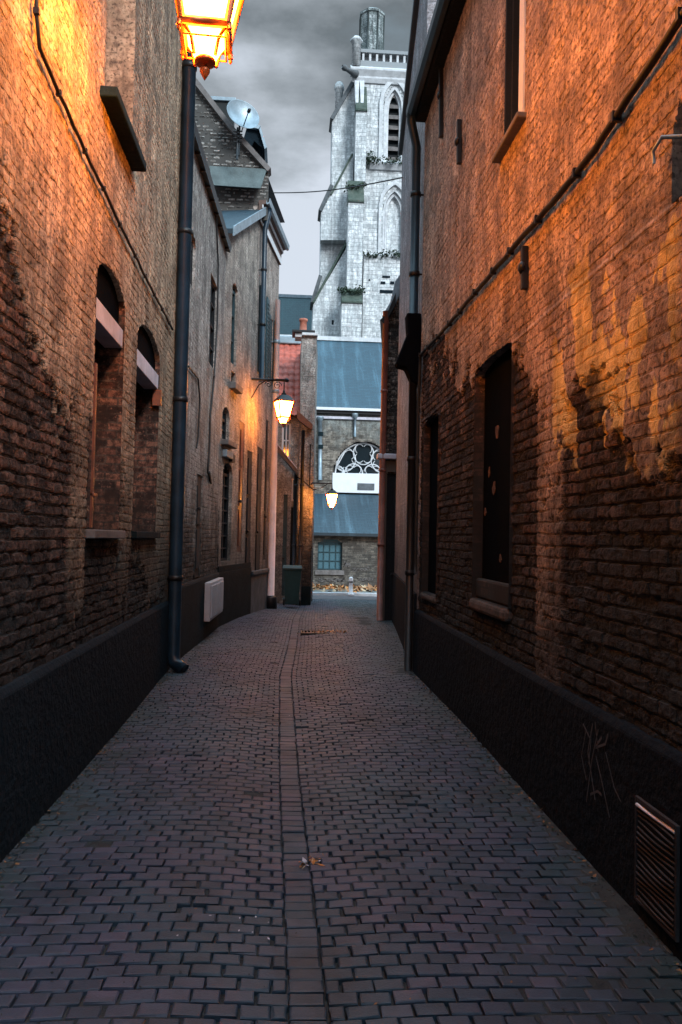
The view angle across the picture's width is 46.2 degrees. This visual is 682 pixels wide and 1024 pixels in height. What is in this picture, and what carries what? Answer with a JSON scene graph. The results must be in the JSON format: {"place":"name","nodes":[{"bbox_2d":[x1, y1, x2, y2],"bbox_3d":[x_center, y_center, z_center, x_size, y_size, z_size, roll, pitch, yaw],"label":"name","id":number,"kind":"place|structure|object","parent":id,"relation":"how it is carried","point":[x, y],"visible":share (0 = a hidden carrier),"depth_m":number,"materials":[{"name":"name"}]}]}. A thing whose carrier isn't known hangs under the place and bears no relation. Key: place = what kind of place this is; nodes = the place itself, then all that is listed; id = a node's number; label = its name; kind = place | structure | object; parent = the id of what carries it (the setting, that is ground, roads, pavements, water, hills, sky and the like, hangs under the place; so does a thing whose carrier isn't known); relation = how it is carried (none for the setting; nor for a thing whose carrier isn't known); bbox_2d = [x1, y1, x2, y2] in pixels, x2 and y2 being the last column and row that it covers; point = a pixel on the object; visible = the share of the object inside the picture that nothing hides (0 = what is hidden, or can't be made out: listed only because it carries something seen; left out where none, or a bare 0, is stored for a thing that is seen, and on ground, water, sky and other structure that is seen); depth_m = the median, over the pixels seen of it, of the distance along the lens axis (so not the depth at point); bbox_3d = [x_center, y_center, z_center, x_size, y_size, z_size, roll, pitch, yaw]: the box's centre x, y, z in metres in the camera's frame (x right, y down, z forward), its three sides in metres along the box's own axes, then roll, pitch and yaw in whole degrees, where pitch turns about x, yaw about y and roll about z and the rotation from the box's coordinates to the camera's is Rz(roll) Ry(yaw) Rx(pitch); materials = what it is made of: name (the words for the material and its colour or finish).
{"place":"outdoors","nodes":[
{"label":"outdoors","id":0,"kind":"place"},
{"bbox_2d":[196,0,412,294],"label":"sky","id":1,"kind":"structure","parent":0,"point":[289,56],"materials":[{"name":"grey"}]},
{"bbox_2d":[0,599,681,1023],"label":"alley paving","id":2,"kind":"structure","parent":0,"point":[316,679],"depth_m":3.86,"materials":[{"name":"stone"}]},
{"bbox_2d":[283,565,301,605],"bbox_3d":[-1.226,1.852,20.086,0.485,1.020,0.633,1,-2,-4],"label":"wheelie bin","id":3,"kind":"object","parent":2,"relation":"on","point":[292,576],"visible":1,"depth_m":19.83,"materials":[{"name":"green plastic"}]},
{"bbox_2d":[299,856,324,868],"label":"fallen leaves","id":4,"kind":"object","parent":2,"relation":"on","point":[313,860],"visible":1,"depth_m":4.01,"materials":[{"name":"orange plant"}]},
{"bbox_2d":[300,630,336,635],"bbox_3d":[-0.386,2.056,13.542,0.600,0.050,0.400,1,-2,-4],"label":"drain grate","id":5,"kind":"object","parent":2,"relation":"on","point":[302,632],"visible":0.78,"depth_m":13.37,"materials":[{"name":"black metal"}]},
{"bbox_2d":[297,629,347,633],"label":"fallen leaves","id":6,"kind":"object","parent":2,"relation":"on","point":[332,631],"visible":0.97,"depth_m":13.54,"materials":[{"name":"orange plant"}]},
{"bbox_2d":[1,658,651,1023],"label":"scattered grit","id":7,"kind":"object","parent":2,"relation":"on","point":[52,972],"visible":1,"depth_m":3.39,"materials":[{"name":"brown stone"}]},
{"bbox_2d":[0,671,681,974],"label":"wall foot grit","id":8,"kind":"structure","parent":2,"relation":"on","point":[553,828],"depth_m":4.86,"materials":[{"name":"gravel"}]},
{"bbox_2d":[312,595,376,599],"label":"cross street","id":9,"kind":"structure","parent":0,"point":[346,597],"depth_m":25.80,"materials":[{"name":"grey asphalt"}]},
{"bbox_2d":[312,592,376,595],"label":"kerb","id":10,"kind":"structure","parent":9,"relation":"on","point":[340,594],"depth_m":27.19,"materials":[{"name":"stone"}]},
{"bbox_2d":[348,577,353,595],"bbox_3d":[0.333,2.512,27.020,0.200,0.644,0.200,1,-2,-4],"label":"bollard","id":11,"kind":"object","parent":9,"relation":"on","point":[350,593],"visible":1,"depth_m":26.96,"materials":[{"name":"white paint"}]},
{"bbox_2d":[312,589,376,592],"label":"church verge","id":12,"kind":"structure","parent":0,"point":[327,590],"depth_m":28.89,"materials":[{"name":"grey stone"}]},
{"bbox_2d":[313,583,376,592],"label":"fallen leaves","id":13,"kind":"object","parent":12,"relation":"on","point":[335,587],"visible":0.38,"depth_m":30.70,"materials":[{"name":"orange plant"}]},
{"bbox_3d":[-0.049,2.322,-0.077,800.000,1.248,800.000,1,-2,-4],"label":"ground","id":14,"kind":"structure","parent":0,"visible":0},
{"bbox_2d":[0,0,182,862],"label":"brick house","id":15,"kind":"structure","parent":14,"relation":"on","point":[87,344],"depth_m":5.28,"materials":[{"name":"brick"}]},
{"bbox_2d":[33,0,173,330],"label":"wall cable","id":16,"kind":"object","parent":15,"relation":"attached to","point":[36,13],"depth_m":4.98,"materials":[{"name":"black rubber"}]},
{"bbox_2d":[167,52,196,672],"bbox_3d":[-1.825,-2.811,9.464,0.307,9.429,0.184,0,-2,31],"label":"downpipe","id":17,"kind":"object","parent":15,"relation":"attached to","point":[176,664],"visible":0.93,"depth_m":9.39,"materials":[{"name":"black metal"}]},
{"bbox_2d":[175,0,243,80],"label":"street lamp","id":18,"kind":"object","parent":15,"relation":"attached to","point":[207,29],"visible":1,"depth_m":4.51,"materials":[{"name":"yellow glass"}]},
{"bbox_2d":[180,122,231,658],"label":"brick house","id":19,"kind":"structure","parent":14,"relation":"on","point":[201,530],"depth_m":11.89,"materials":[{"name":"brick"}]},
{"bbox_2d":[190,242,192,285],"bbox_3d":[-2.051,-3.394,10.719,0.040,0.743,0.521,1,-2,-2],"label":"window","id":20,"kind":"structure","parent":19,"relation":"in","point":[191,242],"depth_m":10.93,"materials":[{"name":"paint"}]},
{"bbox_2d":[188,366,200,447],"bbox_3d":[-2.022,-1.410,10.993,0.024,1.001,1.066,1,-2,-2],"label":"wall cable","id":21,"kind":"object","parent":19,"relation":"attached to","point":[195,375],"depth_m":11.43,"materials":[{"name":"black rubber"}]},
{"bbox_2d":[195,474,201,576],"bbox_3d":[-2.122,0.198,11.836,0.124,1.514,0.582,1,-2,-4],"label":"door","id":22,"kind":"structure","parent":19,"relation":"in","point":[198,509],"depth_m":11.79,"materials":[{"name":"paint"}]},
{"bbox_2d":[207,376,214,483],"bbox_3d":[-2.077,-1.345,12.775,0.032,1.772,0.485,1,-2,-2],"label":"wall cable","id":23,"kind":"object","parent":19,"relation":"attached to","point":[208,471],"depth_m":12.65,"materials":[{"name":"black rubber"}]},
{"bbox_2d":[209,279,214,367],"bbox_3d":[-2.135,-3.044,12.934,0.060,1.459,0.894,1,-2,-2],"label":"window","id":24,"kind":"structure","parent":19,"relation":"in","point":[212,292],"depth_m":13.30,"materials":[{"name":"glass"}]},
{"bbox_2d":[204,577,223,621],"bbox_3d":[-2.076,1.417,13.163,0.113,0.595,1.707,1,-2,-2],"label":"meter box","id":25,"kind":"object","parent":19,"relation":"attached to","point":[213,598],"visible":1,"depth_m":12.57,"materials":[{"name":"white plastic"}]},
{"bbox_2d":[210,581,223,617],"bbox_3d":[-2.028,1.417,13.134,0.019,0.495,1.527,1,-2,-2],"label":"door panel","id":26,"kind":"structure","parent":25,"relation":"in","point":[217,590],"depth_m":12.97,"materials":[{"name":"white plastic"}]},
{"bbox_2d":[213,215,218,375],"bbox_3d":[-2.025,-3.503,12.941,0.028,2.604,0.571,1,-2,-2],"label":"wall cable","id":27,"kind":"object","parent":19,"relation":"attached to","point":[217,294],"depth_m":13.10,"materials":[{"name":"black rubber"}]},
{"bbox_2d":[218,207,265,626],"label":"brick house","id":28,"kind":"structure","parent":14,"relation":"on","point":[234,547],"depth_m":15.68,"materials":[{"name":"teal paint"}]},
{"bbox_2d":[222,412,225,438],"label":"window","id":29,"kind":"structure","parent":28,"relation":"in","point":[223,415],"depth_m":14.89,"materials":[{"name":"glass"}]},
{"bbox_2d":[221,465,228,560],"bbox_3d":[-2.210,-0.009,14.862,0.060,1.875,0.800,1,-2,5],"label":"window","id":30,"kind":"structure","parent":28,"relation":"in","point":[225,490],"depth_m":15.13,"materials":[{"name":"glass"}]},
{"bbox_2d":[222,449,234,462],"bbox_3d":[-2.056,-1.029,14.745,0.088,0.170,0.750,1,-2,5],"label":"junction box","id":31,"kind":"object","parent":28,"relation":"attached to","point":[228,454],"visible":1,"depth_m":14.56,"materials":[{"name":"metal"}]},
{"bbox_2d":[231,288,234,364],"bbox_3d":[-2.105,-3.572,15.205,0.060,1.595,0.501,1,-2,5],"label":"window","id":32,"kind":"structure","parent":28,"relation":"in","point":[233,290],"depth_m":15.38,"materials":[{"name":"black glass"}]},
{"bbox_2d":[237,421,243,551],"bbox_3d":[-2.006,-0.507,15.998,0.120,2.605,0.461,1,-2,5],"label":"door","id":33,"kind":"structure","parent":28,"relation":"in","point":[241,439],"depth_m":15.95,"materials":[{"name":"red wood"}]},
{"bbox_2d":[245,450,251,562],"bbox_3d":[-1.943,0.060,16.797,0.120,2.704,0.547,1,-2,5],"label":"door","id":34,"kind":"structure","parent":28,"relation":"in","point":[249,454],"depth_m":16.74,"materials":[{"name":"paint"}]},
{"bbox_2d":[251,378,294,427],"bbox_3d":[-1.451,-2.308,16.832,0.928,1.054,0.421,2,-2,-18],"label":"street lamp","id":35,"kind":"object","parent":28,"relation":"attached to","point":[283,403],"visible":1,"depth_m":16.83,"materials":[{"name":"white glass"}]},
{"bbox_2d":[195,78,289,612],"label":"town house","id":36,"kind":"structure","parent":14,"relation":"on","point":[242,182],"depth_m":17.43,"materials":[{"name":"beige brick"}]},
{"bbox_2d":[211,96,235,125],"bbox_3d":[-2.870,-8.887,19.141,0.700,1.810,0.600,1,-2,-4],"label":"chimney stack","id":37,"kind":"object","parent":36,"relation":"on","point":[222,103],"visible":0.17,"depth_m":18.91,"materials":[{"name":"metal"}]},
{"bbox_2d":[233,127,242,159],"bbox_3d":[-2.159,-7.708,16.754,0.176,0.680,0.173,0,-2,35],"label":"aerial mast","id":38,"kind":"object","parent":36,"relation":"attached to","point":[237,138],"visible":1,"depth_m":16.73,"materials":[{"name":"black metal"}]},
{"bbox_2d":[227,99,258,155],"bbox_3d":[-2.071,-8.240,17.011,0.567,1.166,0.564,1,-2,19],"label":"satellite dish","id":39,"kind":"object","parent":36,"relation":"attached to","point":[242,114],"visible":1,"depth_m":17.11,"materials":[{"name":"metal"}]},
{"bbox_2d":[244,125,267,162],"bbox_3d":[-2.061,-8.626,18.988,0.632,0.860,0.800,1,-2,-4],"label":"roof dormer","id":40,"kind":"object","parent":36,"relation":"on","point":[254,138],"visible":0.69,"depth_m":18.70,"materials":[{"name":"metal"}]},
{"bbox_2d":[254,446,261,570],"bbox_3d":[-1.846,-0.003,17.886,0.120,2.905,0.632,1,-2,5],"label":"door","id":41,"kind":"structure","parent":36,"relation":"in","point":[259,451],"depth_m":17.82,"materials":[{"name":"paint"}]},
{"bbox_2d":[257,208,271,381],"bbox_3d":[-1.678,-4.718,17.365,0.256,3.804,0.131,1,-2,-4],"label":"downpipe","id":42,"kind":"object","parent":36,"relation":"attached to","point":[263,270],"visible":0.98,"depth_m":17.32,"materials":[{"name":"black metal"}]},
{"bbox_2d":[263,420,267,559],"bbox_3d":[-1.763,-0.527,18.732,0.120,3.288,0.381,1,-2,5],"label":"door","id":43,"kind":"structure","parent":36,"relation":"in","point":[266,441],"depth_m":18.69,"materials":[{"name":"paint"}]},
{"bbox_2d":[270,321,271,378],"bbox_3d":[-1.712,-3.891,19.085,0.040,1.465,0.426,1,-2,5],"label":"window","id":44,"kind":"structure","parent":36,"relation":"in","point":[271,321],"depth_m":19.26,"materials":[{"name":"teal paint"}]},
{"bbox_2d":[271,177,402,192],"bbox_3d":[-0.284,-6.285,15.444,0.022,1.906,5.632,2,-2,-27],"label":"overhead wire","id":45,"kind":"object","parent":36,"relation":"attached to","point":[341,188],"visible":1,"depth_m":14.75,"materials":[{"name":"black rubber"}]},
{"bbox_2d":[266,299,279,608],"bbox_3d":[-1.653,-1.360,19.185,0.402,7.520,0.292,1,-2,-4],"label":"utility pole","id":46,"kind":"object","parent":14,"relation":"on","point":[271,600],"visible":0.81,"depth_m":19.11,"materials":[{"name":"grey metal"}]},
{"bbox_2d":[274,335,300,603],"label":"cottage","id":47,"kind":"structure","parent":14,"relation":"on","point":[288,433],"depth_m":21.48,"materials":[{"name":"brick"}]},
{"bbox_2d":[281,494,287,595],"bbox_3d":[-1.512,0.882,21.450,0.132,2.728,0.120,1,-2,-4],"label":"door","id":48,"kind":"structure","parent":47,"relation":"in","point":[285,506],"depth_m":21.45,"materials":[{"name":"teal paint"}]},
{"bbox_2d":[282,423,290,457],"bbox_3d":[-1.482,-1.930,21.632,0.275,0.996,0.060,1,-2,-4],"label":"window","id":49,"kind":"structure","parent":47,"relation":"in","point":[286,431],"depth_m":21.62,"materials":[{"name":"white paint"}]},
{"bbox_2d":[290,507,292,564],"bbox_3d":[-1.294,1.055,21.479,0.169,2.387,0.120,1,-2,-4],"label":"door","id":50,"kind":"structure","parent":47,"relation":"in","point":[291,532],"depth_m":21.49,"materials":[{"name":"paint"}]},
{"bbox_2d":[291,478,293,500],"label":"window","id":51,"kind":"structure","parent":47,"relation":"in","point":[292,497],"depth_m":21.51,"materials":[{"name":"brown paint"}]},
{"bbox_2d":[292,473,297,604],"bbox_3d":[-1.257,0.759,21.328,0.114,3.653,0.172,2,-2,-26],"label":"downpipe","id":52,"kind":"object","parent":47,"relation":"attached to","point":[295,484],"visible":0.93,"depth_m":21.28,"materials":[{"name":"black metal"}]},
{"bbox_2d":[279,294,311,334],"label":"church choir","id":53,"kind":"structure","parent":14,"relation":"on","point":[294,309],"depth_m":63.56,"materials":[{"name":"teal stone"}]},
{"bbox_2d":[296,332,317,604],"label":"gable block","id":54,"kind":"structure","parent":14,"relation":"on","point":[306,416],"depth_m":21.36,"materials":[{"name":"brown brick"}]},
{"bbox_2d":[298,430,304,605],"bbox_3d":[-1.068,0.208,21.208,0.114,4.753,0.172,2,-2,-26],"label":"downpipe","id":55,"kind":"object","parent":54,"relation":"attached to","point":[300,544],"visible":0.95,"depth_m":21.16,"materials":[{"name":"black metal"}]},
{"bbox_2d":[292,318,314,340],"bbox_3d":[-1.035,-5.051,22.103,0.620,0.560,0.660,1,-2,-4],"label":"chimney stack","id":56,"kind":"object","parent":54,"relation":"on","point":[297,335],"visible":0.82,"depth_m":22.00,"materials":[{"name":"stone"}]},
{"bbox_2d":[309,444,310,487],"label":"window","id":57,"kind":"structure","parent":54,"relation":"in","point":[310,444],"depth_m":21.40,"materials":[{"name":"glass"}]},
{"bbox_2d":[311,482,337,509],"bbox_3d":[-0.488,-0.404,20.937,0.935,0.720,0.480,0,-2,25],"label":"street lamp","id":58,"kind":"object","parent":54,"relation":"attached to","point":[331,495],"visible":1,"depth_m":20.78,"materials":[{"name":"white glass"}]},
{"bbox_2d":[280,7,407,586],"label":"church","id":59,"kind":"structure","parent":14,"relation":"on","point":[366,116],"depth_m":51.94,"materials":[{"name":"grey stone"}]},
{"bbox_2d":[317,539,341,569],"bbox_3d":[-0.480,1.790,34.198,1.084,1.385,0.060,1,-2,-4],"label":"window","id":60,"kind":"structure","parent":59,"relation":"in","point":[329,550],"depth_m":34.21,"materials":[{"name":"teal glass"}]},
{"bbox_2d":[319,561,372,582],"bbox_3d":[0.229,2.544,34.017,2.346,0.944,0.004,1,-2,-4],"label":"graffiti","id":61,"kind":"object","parent":59,"relation":"attached to","point":[345,564],"visible":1,"depth_m":34.02,"materials":[{"name":"paint"}]},
{"bbox_2d":[337,284,365,293],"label":"ledge weed","id":62,"kind":"object","parent":59,"relation":"on","point":[359,289],"visible":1,"depth_m":50.33,"materials":[{"name":"green plant"}]},
{"bbox_2d":[344,181,366,192],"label":"ledge weed","id":63,"kind":"object","parent":59,"relation":"on","point":[362,183],"visible":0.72,"depth_m":51.56,"materials":[{"name":"green plant"}]},
{"bbox_2d":[333,442,379,473],"bbox_3d":[1.071,-2.617,38.511,2.972,1.636,0.170,1,-2,-4],"label":"rose window","id":64,"kind":"structure","parent":59,"relation":"in","point":[359,457],"depth_m":38.50,"materials":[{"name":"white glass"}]},
{"bbox_2d":[366,150,377,163],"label":"ledge weed","id":65,"kind":"object","parent":59,"relation":"on","point":[374,157],"visible":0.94,"depth_m":52.59,"materials":[{"name":"green plant"}]},
{"bbox_2d":[363,249,399,258],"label":"ledge weed","id":66,"kind":"object","parent":59,"relation":"on","point":[397,254],"visible":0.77,"depth_m":52.27,"materials":[{"name":"green plant"}]},
{"bbox_2d":[366,155,401,164],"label":"ledge weed","id":67,"kind":"object","parent":59,"relation":"on","point":[389,162],"visible":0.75,"depth_m":52.63,"materials":[{"name":"green plant"}]},
{"bbox_2d":[377,275,399,620],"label":"brick house","id":68,"kind":"structure","parent":14,"relation":"on","point":[389,455],"depth_m":16.27,"materials":[{"name":"brick"}]},
{"bbox_2d":[376,311,388,620],"bbox_3d":[0.837,-0.949,16.157,0.153,6.248,0.192,1,-2,-4],"label":"downpipe","id":69,"kind":"object","parent":68,"relation":"attached to","point":[382,471],"visible":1,"depth_m":16.08,"materials":[{"name":"metal"}]},
{"bbox_2d":[384,474,395,620],"bbox_3d":[1.012,0.738,16.222,0.240,3.050,0.120,1,-2,-4],"label":"door","id":70,"kind":"structure","parent":68,"relation":"in","point":[391,478],"depth_m":16.23,"materials":[{"name":"paint"}]},
{"bbox_2d":[392,0,672,670],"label":"rendered house","id":71,"kind":"structure","parent":14,"relation":"on","point":[422,13],"depth_m":13.19,"materials":[{"name":"grey paint"}]},
{"bbox_2d":[395,313,420,387],"bbox_3d":[0.828,-2.007,9.939,0.296,0.892,0.220,1,-2,-4],"label":"rainwater hopper","id":72,"kind":"object","parent":71,"relation":"attached to","point":[407,361],"visible":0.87,"depth_m":9.84,"materials":[{"name":"black metal"}]},
{"bbox_2d":[404,378,416,670],"bbox_3d":[0.882,0.147,9.843,0.176,3.600,0.121,0,-2,21],"label":"downpipe","id":73,"kind":"object","parent":71,"relation":"attached to","point":[410,534],"visible":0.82,"depth_m":9.81,"materials":[{"name":"black metal"}]},
{"bbox_2d":[406,0,681,961],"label":"brick house","id":74,"kind":"structure","parent":14,"relation":"on","point":[548,620],"depth_m":4.74,"materials":[{"name":"brick"}]},
{"bbox_2d":[407,113,423,312],"bbox_3d":[0.889,-3.485,9.888,0.159,2.861,0.311,-1,-3,42],"label":"downpipe","id":75,"kind":"object","parent":74,"relation":"attached to","point":[414,271],"visible":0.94,"depth_m":9.90,"materials":[{"name":"black metal"}]},
{"bbox_2d":[437,68,442,137],"bbox_3d":[1.084,-4.556,8.755,0.065,0.974,0.137,1,-2,-4],"label":"wall anchor","id":76,"kind":"object","parent":74,"relation":"attached to","point":[440,95],"depth_m":8.72,"materials":[{"name":"black metal"}]},
{"bbox_2d":[454,119,461,164],"bbox_3d":[1.131,-3.576,7.727,0.065,0.448,0.091,1,-2,-4],"label":"wall anchor","id":77,"kind":"object","parent":74,"relation":"attached to","point":[458,142],"depth_m":7.71,"materials":[{"name":"black metal"}]},
{"bbox_2d":[518,245,528,289],"bbox_3d":[1.241,-1.664,5.450,0.065,0.302,0.090,1,-2,-4],"label":"wall anchor","id":78,"kind":"object","parent":74,"relation":"attached to","point":[523,268],"depth_m":5.43,"materials":[{"name":"black metal"}]},
{"bbox_2d":[414,6,681,572],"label":"wall cable","id":79,"kind":"object","parent":74,"relation":"attached to","point":[656,55],"depth_m":4.73,"materials":[{"name":"black rubber"}]},
{"bbox_2d":[581,723,620,817],"bbox_3d":[1.277,1.270,3.947,0.001,0.438,0.499,1,-2,-4],"label":"graffiti","id":80,"kind":"object","parent":74,"relation":"attached to","point":[596,746],"visible":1,"depth_m":4.01,"materials":[{"name":"grey paint"}]},
{"bbox_2d":[634,795,679,941],"bbox_3d":[1.305,1.464,3.322,0.024,0.450,0.380,1,-2,-4],"label":"wall vent","id":81,"kind":"object","parent":74,"relation":"attached to","point":[657,868],"depth_m":3.30,"materials":[{"name":"dark metal"},{"name":"bare grey metal"}]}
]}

